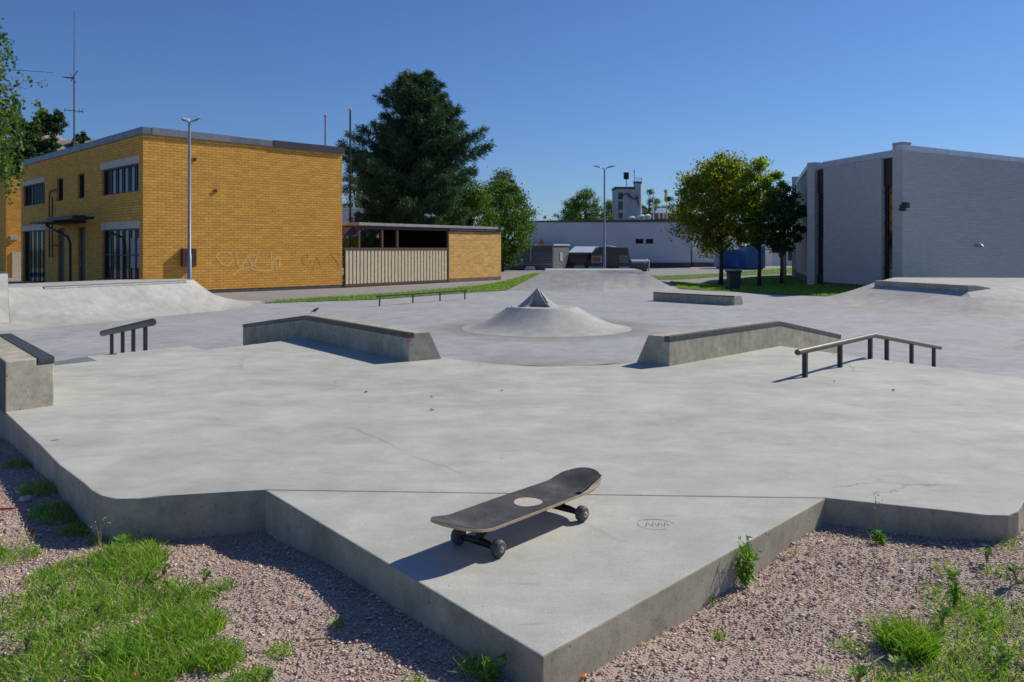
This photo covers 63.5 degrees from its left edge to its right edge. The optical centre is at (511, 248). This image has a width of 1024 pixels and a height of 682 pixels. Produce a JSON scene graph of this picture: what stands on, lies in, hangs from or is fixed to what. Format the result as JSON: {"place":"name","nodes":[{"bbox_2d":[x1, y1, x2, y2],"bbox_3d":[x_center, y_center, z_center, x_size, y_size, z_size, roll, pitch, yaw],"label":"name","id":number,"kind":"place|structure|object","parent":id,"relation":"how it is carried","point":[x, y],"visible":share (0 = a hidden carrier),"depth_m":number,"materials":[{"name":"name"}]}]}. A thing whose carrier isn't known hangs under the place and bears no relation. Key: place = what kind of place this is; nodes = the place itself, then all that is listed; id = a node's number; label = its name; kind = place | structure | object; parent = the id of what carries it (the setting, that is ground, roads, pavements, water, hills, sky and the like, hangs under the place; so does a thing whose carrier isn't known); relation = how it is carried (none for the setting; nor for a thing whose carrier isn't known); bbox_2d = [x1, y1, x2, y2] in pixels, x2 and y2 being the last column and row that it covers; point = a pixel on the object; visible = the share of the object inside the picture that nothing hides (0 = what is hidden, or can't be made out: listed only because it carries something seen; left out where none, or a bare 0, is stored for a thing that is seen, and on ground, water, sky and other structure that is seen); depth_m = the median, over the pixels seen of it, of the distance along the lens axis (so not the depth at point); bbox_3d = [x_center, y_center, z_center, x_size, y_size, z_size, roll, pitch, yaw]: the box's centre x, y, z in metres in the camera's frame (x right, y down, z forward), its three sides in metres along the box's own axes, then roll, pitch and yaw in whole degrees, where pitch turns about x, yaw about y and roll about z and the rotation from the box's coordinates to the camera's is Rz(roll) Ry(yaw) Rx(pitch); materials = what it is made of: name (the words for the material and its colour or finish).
{"place":"outdoors","nodes":[
{"label":"outdoors","id":0,"kind":"place"},
{"bbox_2d":[0,171,20,277],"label":"brick building","id":1,"kind":"structure","parent":0,"point":[10,239],"depth_m":48.30,"materials":[{"name":"brick"}]},
{"bbox_2d":[12,252,20,277],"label":"door","id":2,"kind":"structure","parent":1,"relation":"in","point":[16,256],"depth_m":48.32,"materials":[{"name":"beige wood"}]},
{"bbox_2d":[0,18,52,204],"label":"birch tree","id":3,"kind":"object","parent":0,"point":[5,114],"visible":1,"depth_m":13.67,"materials":[{"name":"green plant"}]},
{"bbox_2d":[4,134,97,171],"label":"hill","id":4,"kind":"structure","parent":0,"point":[64,142],"depth_m":160.86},
{"bbox_2d":[3,151,24,171],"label":"hill tree","id":5,"kind":"object","parent":4,"relation":"on","point":[15,159],"visible":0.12,"depth_m":141.62,"materials":[{"name":"green plant"}]},
{"bbox_2d":[8,115,29,142],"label":"hill tree","id":6,"kind":"object","parent":4,"relation":"on","point":[24,124],"visible":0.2,"depth_m":159.01,"materials":[{"name":"green plant"}]},
{"bbox_2d":[13,137,39,159],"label":"hill tree","id":7,"kind":"object","parent":4,"relation":"on","point":[30,151],"visible":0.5,"depth_m":145.67,"materials":[{"name":"green plant"}]},
{"bbox_2d":[22,129,43,156],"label":"hill tree","id":8,"kind":"object","parent":4,"relation":"on","point":[32,140],"visible":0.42,"depth_m":149.48,"materials":[{"name":"green plant"}]},
{"bbox_2d":[24,120,44,136],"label":"hill tree","id":9,"kind":"object","parent":4,"relation":"on","point":[37,131],"visible":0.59,"depth_m":157.37,"materials":[{"name":"green plant"}]},
{"bbox_2d":[31,108,55,134],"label":"hill tree","id":10,"kind":"object","parent":4,"relation":"on","point":[45,130],"visible":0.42,"depth_m":167.14,"materials":[{"name":"green plant"}]},
{"bbox_2d":[36,134,61,154],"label":"hill tree","id":11,"kind":"object","parent":4,"relation":"on","point":[52,144],"visible":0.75,"depth_m":149.00,"materials":[{"name":"green plant"}]},
{"bbox_2d":[42,108,69,135],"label":"hill tree","id":12,"kind":"object","parent":4,"relation":"on","point":[58,120],"visible":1,"depth_m":165.53,"materials":[{"name":"green plant"}]},
{"bbox_2d":[71,130,90,144],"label":"hill tree","id":13,"kind":"object","parent":4,"relation":"on","point":[82,138],"visible":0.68,"depth_m":159.63,"materials":[{"name":"green plant"}]},
{"bbox_2d":[21,127,344,292],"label":"brick building","id":14,"kind":"structure","parent":0,"point":[266,215],"depth_m":33.01,"materials":[{"name":"brick"}]},
{"bbox_2d":[23,177,44,205],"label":"window","id":15,"kind":"structure","parent":14,"relation":"in","point":[34,194],"depth_m":40.22,"materials":[{"name":"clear glass"}]},
{"bbox_2d":[22,225,45,282],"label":"window","id":16,"kind":"structure","parent":14,"relation":"in","point":[34,240],"depth_m":40.35,"materials":[{"name":"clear glass"}]},
{"bbox_2d":[59,178,62,200],"bbox_3d":[-20.138,-2.640,37.060,0.694,1.025,0.716,0,0,0],"label":"window","id":17,"kind":"structure","parent":14,"relation":"in","point":[61,179],"depth_m":37.31,"materials":[{"name":"black glass"}]},
{"bbox_2d":[60,228,63,281],"bbox_3d":[-20.032,0.399,36.935,0.110,2.603,0.987,0,0,-44],"label":"door","id":18,"kind":"structure","parent":14,"relation":"in","point":[62,229],"depth_m":37.04,"materials":[{"name":"paint"}]},
{"bbox_2d":[80,174,83,197],"bbox_3d":[-18.082,-2.636,34.927,0.662,1.040,0.683,0,0,0],"label":"window","id":19,"kind":"structure","parent":14,"relation":"in","point":[81,175],"depth_m":35.18,"materials":[{"name":"black glass"}]},
{"bbox_2d":[80,227,84,280],"bbox_3d":[-18.029,0.406,34.857,0.110,2.589,0.937,0,0,-44],"label":"door","id":20,"kind":"structure","parent":14,"relation":"in","point":[82,262],"depth_m":35.03,"materials":[{"name":"paint"}]},
{"bbox_2d":[101,155,139,195],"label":"window","id":21,"kind":"structure","parent":14,"relation":"in","point":[125,179],"depth_m":31.61,"materials":[{"name":"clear glass"}]},
{"bbox_2d":[101,221,139,279],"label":"window","id":22,"kind":"structure","parent":14,"relation":"in","point":[121,244],"depth_m":31.59,"materials":[{"name":"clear glass"}]},
{"bbox_2d":[342,208,378,262],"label":"white house","id":23,"kind":"structure","parent":0,"point":[345,214],"depth_m":75.00,"materials":[{"name":"white paint"}]},
{"bbox_2d":[264,272,539,302],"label":"lawn strip","id":24,"kind":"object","parent":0,"point":[405,292],"visible":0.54,"depth_m":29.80,"materials":[{"name":"green plant"}]},
{"bbox_2d":[8,265,824,302],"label":"asphalt yard","id":25,"kind":"structure","parent":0,"point":[273,295],"depth_m":37.26,"materials":[{"name":"grey asphalt"}]},
{"bbox_2d":[61,10,83,145],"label":"radio mast","id":26,"kind":"object","parent":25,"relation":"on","point":[74,81],"visible":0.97,"depth_m":61.96,"materials":[{"name":"grey metal"}]},
{"bbox_2d":[181,117,200,279],"bbox_3d":[-10.521,-1.301,27.092,0.700,6.002,0.336,0,0,11],"label":"street lamp","id":27,"kind":"object","parent":25,"relation":"on","point":[189,265],"visible":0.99,"depth_m":26.96,"materials":[{"name":"metal"}]},
{"bbox_2d":[348,108,351,247],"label":"flagpole","id":28,"kind":"object","parent":25,"relation":"on","point":[350,109],"visible":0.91,"depth_m":45.95,"materials":[{"name":"metal"}]},
{"bbox_2d":[342,235,363,274],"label":"bush","id":29,"kind":"object","parent":25,"relation":"on","point":[345,240],"visible":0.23,"depth_m":47.88,"materials":[{"name":"green plant"}]},
{"bbox_2d":[342,163,374,207],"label":"birch tree","id":30,"kind":"object","parent":25,"relation":"on","point":[354,182],"visible":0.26,"depth_m":84.05,"materials":[{"name":"green plant"}]},
{"bbox_2d":[335,67,496,247],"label":"pine tree","id":31,"kind":"object","parent":25,"relation":"on","point":[407,175],"visible":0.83,"depth_m":50.34,"materials":[{"name":"green plant"}]},
{"bbox_2d":[342,222,502,286],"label":"carport","id":32,"kind":"object","parent":25,"relation":"on","point":[411,253],"visible":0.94,"depth_m":41.05,"materials":[{"name":"yellow paint"}]},
{"bbox_2d":[434,178,508,259],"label":"broadleaf tree","id":33,"kind":"object","parent":25,"relation":"on","point":[474,196],"visible":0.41,"depth_m":56.21,"materials":[{"name":"green plant"}]},
{"bbox_2d":[478,167,530,266],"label":"broadleaf tree","id":34,"kind":"object","parent":25,"relation":"on","point":[510,175],"visible":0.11,"depth_m":77.65,"materials":[{"name":"green plant"}]},
{"bbox_2d":[475,175,542,270],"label":"broadleaf tree","id":35,"kind":"object","parent":25,"relation":"on","point":[514,223],"visible":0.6,"depth_m":61.45,"materials":[{"name":"green plant"}]},
{"bbox_2d":[508,244,569,268],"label":"waste shelter","id":36,"kind":"object","parent":25,"relation":"on","point":[544,256],"visible":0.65,"depth_m":66.00,"materials":[{"name":"grey metal"}]},
{"bbox_2d":[561,186,616,219],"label":"broadleaf tree","id":37,"kind":"object","parent":25,"relation":"on","point":[579,204],"visible":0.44,"depth_m":103.90,"materials":[{"name":"green plant"}]},
{"bbox_2d":[506,269,677,290],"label":"bank ramp","id":38,"kind":"structure","parent":25,"relation":"on","point":[591,280],"depth_m":33.96,"materials":[{"name":"concrete"}]},
{"bbox_2d":[563,245,630,268],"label":"site cabin","id":39,"kind":"object","parent":25,"relation":"on","point":[583,257],"visible":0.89,"depth_m":60.00,"materials":[{"name":"grey metal"}]},
{"bbox_2d":[592,256,601,262],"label":"window","id":40,"kind":"structure","parent":39,"relation":"in","point":[595,259],"depth_m":59.93,"materials":[{"name":"grey glass"}]},
{"bbox_2d":[594,165,613,268],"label":"street lamp","id":41,"kind":"object","parent":25,"relation":"on","point":[604,259],"visible":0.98,"depth_m":43.95,"materials":[{"name":"metal"}]},
{"bbox_2d":[525,219,690,267],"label":"long building","id":42,"kind":"structure","parent":25,"relation":"on","point":[647,239],"depth_m":73.50,"materials":[{"name":"white paint"}]},
{"bbox_2d":[652,208,669,218],"bbox_3d":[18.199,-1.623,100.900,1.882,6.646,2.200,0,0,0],"label":"roof shed","id":43,"kind":"structure","parent":42,"relation":"on","point":[659,213],"depth_m":100.00,"materials":[{"name":"metal"}]},
{"bbox_2d":[691,232,741,266],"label":"annex","id":44,"kind":"object","parent":25,"relation":"on","point":[703,262],"visible":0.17,"depth_m":78.00,"materials":[{"name":"white paint"}]},
{"bbox_2d":[714,249,740,268],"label":"container","id":45,"kind":"object","parent":25,"relation":"on","point":[732,262],"visible":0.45,"depth_m":70.00,"materials":[{"name":"metal"}]},
{"bbox_2d":[739,246,764,268],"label":"container","id":46,"kind":"object","parent":25,"relation":"on","point":[748,257],"visible":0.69,"depth_m":67.00,"materials":[{"name":"metal"}]},
{"bbox_2d":[749,241,791,264],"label":"annex","id":47,"kind":"object","parent":25,"relation":"on","point":[771,258],"visible":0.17,"depth_m":84.00,"materials":[{"name":"white paint"}]},
{"bbox_2d":[792,142,1023,287],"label":"brick building","id":48,"kind":"structure","parent":25,"relation":"on","point":[903,209],"depth_m":35.73,"materials":[{"name":"brick"}]},
{"bbox_2d":[817,169,822,284],"bbox_3d":[14.627,-1.012,38.691,0.465,5.425,1.026,0,0,0],"label":"window","id":49,"kind":"structure","parent":48,"relation":"in","point":[819,172],"depth_m":38.95,"materials":[{"name":"paint"}]},
{"bbox_2d":[884,158,891,279],"bbox_3d":[15.528,-1.012,34.158,0.561,5.425,0.934,0,0,0],"label":"window","id":50,"kind":"structure","parent":48,"relation":"in","point":[888,161],"depth_m":34.14,"materials":[{"name":"paint"}]},
{"bbox_2d":[0,438,1023,681],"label":"gravel ground","id":51,"kind":"structure","parent":0,"point":[644,655],"depth_m":2.56,"materials":[{"name":"grey gravel"}]},
{"bbox_2d":[18,495,32,501],"bbox_3d":[-2.203,1.131,3.744,0.055,0.026,0.031,0,0,-33],"label":"flat stone","id":52,"kind":"object","parent":51,"relation":"on","point":[25,498],"visible":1,"depth_m":3.73,"materials":[{"name":"grey stone"}]},
{"bbox_2d":[17,631,35,653],"bbox_3d":[-1.347,1.098,2.295,0.054,0.053,0.052,0,0,0],"label":"weed","id":53,"kind":"object","parent":51,"relation":"on","point":[30,635],"visible":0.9,"depth_m":2.30,"materials":[{"name":"green plant"}]},
{"bbox_2d":[46,580,61,596],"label":"weed","id":54,"kind":"object","parent":51,"relation":"on","point":[50,584],"visible":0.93,"depth_m":2.66,"materials":[{"name":"green plant"}]},
{"bbox_2d":[89,598,106,617],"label":"weed","id":55,"kind":"object","parent":51,"relation":"on","point":[102,604],"visible":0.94,"depth_m":2.52,"materials":[{"name":"green plant"}]},
{"bbox_2d":[88,513,110,545],"bbox_3d":[-1.612,1.099,3.220,0.056,0.130,0.097,0,0,45],"label":"weed","id":56,"kind":"object","parent":51,"relation":"on","point":[98,538],"visible":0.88,"depth_m":3.23,"materials":[{"name":"green plant"}]},
{"bbox_2d":[94,641,114,661],"bbox_3d":[-1.101,1.095,2.234,0.051,0.052,0.053,0,0,0],"label":"weed","id":57,"kind":"object","parent":51,"relation":"on","point":[100,648],"visible":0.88,"depth_m":2.23,"materials":[{"name":"green plant"}]},
{"bbox_2d":[113,533,133,558],"bbox_3d":[-1.418,1.098,3.016,0.077,0.091,0.100,0,0,-27],"label":"weed","id":58,"kind":"object","parent":51,"relation":"on","point":[122,537],"visible":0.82,"depth_m":3.04,"materials":[{"name":"green plant"}]},
{"bbox_2d":[147,574,158,584],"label":"weed","id":59,"kind":"object","parent":51,"relation":"on","point":[151,577],"visible":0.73,"depth_m":2.79,"materials":[{"name":"green plant"}]},
{"bbox_2d":[158,563,171,575],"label":"weed","id":60,"kind":"object","parent":51,"relation":"on","point":[165,565],"visible":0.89,"depth_m":2.87,"materials":[{"name":"green plant"}]},
{"bbox_2d":[197,568,211,583],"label":"weed","id":61,"kind":"object","parent":51,"relation":"on","point":[207,573],"visible":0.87,"depth_m":2.79,"materials":[{"name":"green plant"}]},
{"bbox_2d":[260,668,274,681],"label":"weed","id":62,"kind":"object","parent":51,"relation":"on","point":[268,672],"visible":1,"depth_m":2.13,"materials":[{"name":"green plant"}]},
{"bbox_2d":[478,651,506,681],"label":"weed","id":63,"kind":"object","parent":51,"relation":"on","point":[485,673],"visible":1,"depth_m":2.11,"materials":[{"name":"green plant"}]},
{"bbox_2d":[734,535,761,587],"bbox_3d":[0.771,1.039,2.763,0.141,0.186,0.100,0,0,-43],"label":"weed","id":64,"kind":"object","parent":51,"relation":"on","point":[744,577],"visible":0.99,"depth_m":2.75,"materials":[{"name":"green plant"}]},
{"bbox_2d":[846,663,869,681],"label":"weed","id":65,"kind":"object","parent":51,"relation":"on","point":[861,669],"visible":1,"depth_m":2.12,"materials":[{"name":"green plant"}]},
{"bbox_2d":[870,529,886,544],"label":"weed","id":66,"kind":"object","parent":51,"relation":"on","point":[881,536],"visible":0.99,"depth_m":3.11,"materials":[{"name":"green plant"}]},
{"bbox_2d":[866,649,898,666],"bbox_3d":[1.017,1.123,2.271,0.164,0.008,0.012,0,0,-36],"label":"twig","id":67,"kind":"object","parent":51,"relation":"on","point":[880,658],"visible":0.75,"depth_m":2.26,"materials":[{"name":"brown wood"}]},
{"bbox_2d":[888,654,907,674],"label":"weed","id":68,"kind":"object","parent":51,"relation":"on","point":[901,659],"visible":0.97,"depth_m":2.21,"materials":[{"name":"green plant"}]},
{"bbox_2d":[935,606,950,626],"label":"weed","id":69,"kind":"object","parent":51,"relation":"on","point":[946,611],"visible":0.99,"depth_m":2.46,"materials":[{"name":"green plant"}]},
{"bbox_2d":[944,571,964,608],"bbox_3d":[1.386,1.078,2.601,0.065,0.126,0.059,0,0,0],"label":"weed","id":70,"kind":"object","parent":51,"relation":"on","point":[956,590],"visible":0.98,"depth_m":2.59,"materials":[{"name":"green plant"}]},
{"bbox_2d":[978,547,992,562],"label":"weed","id":71,"kind":"object","parent":51,"relation":"on","point":[985,551],"visible":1,"depth_m":2.87,"materials":[{"name":"green plant"}]},
{"bbox_2d":[990,645,1008,667],"bbox_3d":[1.311,1.103,2.221,0.054,0.053,0.050,0,0,0],"label":"weed","id":72,"kind":"object","parent":51,"relation":"on","point":[1002,655],"visible":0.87,"depth_m":2.22,"materials":[{"name":"green plant"}]},
{"bbox_2d":[1007,563,1023,582],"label":"weed","id":73,"kind":"object","parent":51,"relation":"on","point":[1011,566],"visible":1,"depth_m":2.70,"materials":[{"name":"green plant"}]},
{"bbox_2d":[0,289,1023,378],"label":"skate pad","id":74,"kind":"object","parent":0,"point":[970,343],"visible":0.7,"depth_m":18.03,"materials":[{"name":"concrete"}]},
{"bbox_2d":[0,272,9,322],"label":"quarter pipe","id":75,"kind":"object","parent":74,"relation":"on","point":[4,307],"visible":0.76,"depth_m":18.24,"materials":[{"name":"concrete"}]},
{"bbox_2d":[0,279,260,330],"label":"quarter pipe","id":76,"kind":"object","parent":74,"relation":"on","point":[41,305],"visible":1,"depth_m":20.42,"materials":[{"name":"concrete"}]},
{"bbox_2d":[53,357,620,365],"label":"concrete bank","id":77,"kind":"structure","parent":74,"relation":"on","point":[75,360],"depth_m":7.65,"materials":[{"name":"grey concrete"}]},
{"bbox_2d":[99,318,155,353],"bbox_3d":[-4.221,1.013,9.010,0.071,0.676,2.559,0,0,-36],"label":"grind rail","id":78,"kind":"object","parent":77,"relation":"on","point":[132,327],"visible":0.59,"depth_m":8.65,"materials":[{"name":"metal"}]},
{"bbox_2d":[243,315,441,361],"bbox_3d":[-2.089,1.173,9.199,0.361,0.851,4.471,0,0,-36],"label":"grind ledge","id":79,"kind":"object","parent":74,"relation":"on","point":[405,344],"visible":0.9,"depth_m":8.29,"materials":[{"name":"concrete"}]},
{"bbox_2d":[376,290,466,305],"bbox_3d":[-2.788,1.540,26.018,0.188,0.320,4.249,0,0,35],"label":"grind rail","id":80,"kind":"object","parent":74,"relation":"on","point":[413,294],"visible":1,"depth_m":25.84,"materials":[{"name":"black metal"}]},
{"bbox_2d":[462,288,631,336],"bbox_3d":[0.750,1.282,18.610,3.800,0.857,5.580,0,0,0],"label":"spire mound","id":81,"kind":"object","parent":74,"relation":"on","point":[537,312],"visible":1,"depth_m":16.86,"materials":[{"name":"concrete"}]},
{"bbox_2d":[653,292,742,304],"bbox_3d":[5.803,1.562,25.991,0.501,0.296,3.037,0,0,-42],"label":"grind ledge","id":82,"kind":"object","parent":74,"relation":"on","point":[700,298],"visible":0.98,"depth_m":25.64,"materials":[{"name":"concrete"}]},
{"bbox_2d":[821,277,1023,319],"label":"quarter pipe","id":83,"kind":"object","parent":74,"relation":"on","point":[994,297],"visible":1,"depth_m":23.79,"materials":[{"name":"concrete"}]},
{"bbox_2d":[997,339,1023,350],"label":"bank ramp","id":84,"kind":"structure","parent":74,"relation":"on","point":[1017,345],"depth_m":14.00,"materials":[{"name":"concrete"}]},
{"bbox_2d":[0,456,1023,681],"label":"grass","id":85,"kind":"structure","parent":0,"point":[169,626],"depth_m":2.38,"materials":[{"name":"green plant"}]},
{"bbox_2d":[0,0,1023,245],"label":"sky","id":86,"kind":"structure","parent":0,"point":[564,89],"materials":[{"name":"blue"}]},
{"bbox_2d":[630,259,649,270],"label":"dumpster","id":87,"kind":"object","parent":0,"point":[640,264],"visible":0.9,"depth_m":61.98,"materials":[{"name":"grey metal"}]},
{"bbox_2d":[650,267,791,278],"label":"lawn beyond path","id":88,"kind":"structure","parent":0,"point":[690,276],"depth_m":52.05,"materials":[{"name":"green plant"}]},
{"bbox_2d":[670,275,857,295],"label":"grass","id":89,"kind":"structure","parent":0,"point":[785,286],"depth_m":35.76,"materials":[{"name":"green plant"}]},
{"bbox_2d":[660,148,773,284],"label":"maple tree","id":90,"kind":"object","parent":89,"relation":"on","point":[713,179],"visible":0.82,"depth_m":42.98,"materials":[{"name":"green plant"}]},
{"bbox_2d":[725,270,741,289],"bbox_3d":[9.202,1.290,34.339,0.572,0.819,0.662,0,0,0],"label":"wheelie bin","id":91,"kind":"object","parent":89,"relation":"on","point":[733,279],"visible":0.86,"depth_m":34.08,"materials":[{"name":"plastic"}]},
{"bbox_2d":[712,155,796,285],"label":"maple tree","id":92,"kind":"object","parent":89,"relation":"on","point":[753,235],"visible":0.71,"depth_m":42.05,"materials":[{"name":"green plant"}]},
{"bbox_2d":[754,179,806,282],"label":"maple tree","id":93,"kind":"object","parent":89,"relation":"on","point":[785,216],"visible":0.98,"depth_m":40.23,"materials":[{"name":"green plant"}]},
{"bbox_3d":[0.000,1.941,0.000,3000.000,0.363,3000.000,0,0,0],"label":"ground","id":94,"kind":"structure","parent":0,"visible":0},
{"bbox_2d":[0,338,1023,681],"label":"concrete slab","id":95,"kind":"structure","parent":94,"relation":"on","point":[358,466],"depth_m":3.83,"materials":[{"name":"grey concrete"}]},
{"bbox_2d":[0,333,53,413],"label":"grind block","id":96,"kind":"structure","parent":95,"relation":"on","point":[26,375],"depth_m":5.18,"materials":[{"name":"concrete"}]},
{"bbox_2d":[430,467,601,557],"bbox_3d":[0.038,0.927,2.912,0.224,0.144,0.821,0,0,41],"label":"skateboard","id":97,"kind":"object","parent":95,"relation":"on","point":[556,492],"visible":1,"depth_m":2.89,"materials":[{"name":"brown wood"}]},
{"bbox_2d":[637,320,840,365],"bbox_3d":[2.450,1.172,8.414,0.347,0.851,3.554,0,0,44],"label":"grind ledge","id":98,"kind":"object","parent":95,"relation":"on","point":[678,347],"visible":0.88,"depth_m":7.73,"materials":[{"name":"concrete"}]},
{"bbox_2d":[795,333,941,377],"bbox_3d":[3.459,1.066,7.734,0.047,0.587,3.792,0,0,42],"label":"grind rail","id":99,"kind":"object","parent":95,"relation":"on","point":[805,351],"visible":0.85,"depth_m":7.47,"materials":[{"name":"metal"}]},
{"bbox_2d":[547,199,582,220],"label":"broadleaf tree","id":100,"kind":"object","parent":94,"relation":"on","point":[566,204],"visible":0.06,"depth_m":111.39,"materials":[{"name":"green plant"}]},
{"bbox_2d":[599,198,611,219],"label":"broadleaf tree","id":101,"kind":"object","parent":94,"relation":"on","point":[608,203],"visible":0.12,"depth_m":125.80,"materials":[{"name":"green plant"}]},
{"bbox_2d":[612,171,641,219],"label":"fire tower","id":102,"kind":"structure","parent":94,"relation":"on","point":[626,202],"depth_m":120.00,"materials":[{"name":"white concrete"}]},
{"bbox_2d":[642,189,659,218],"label":"broadleaf tree","id":103,"kind":"object","parent":94,"relation":"on","point":[649,200],"visible":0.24,"depth_m":127.64,"materials":[{"name":"green plant"}]},
{"bbox_2d":[651,196,682,218],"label":"broadleaf tree","id":104,"kind":"object","parent":94,"relation":"on","point":[668,200],"visible":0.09,"depth_m":122.07,"materials":[{"name":"green plant"}]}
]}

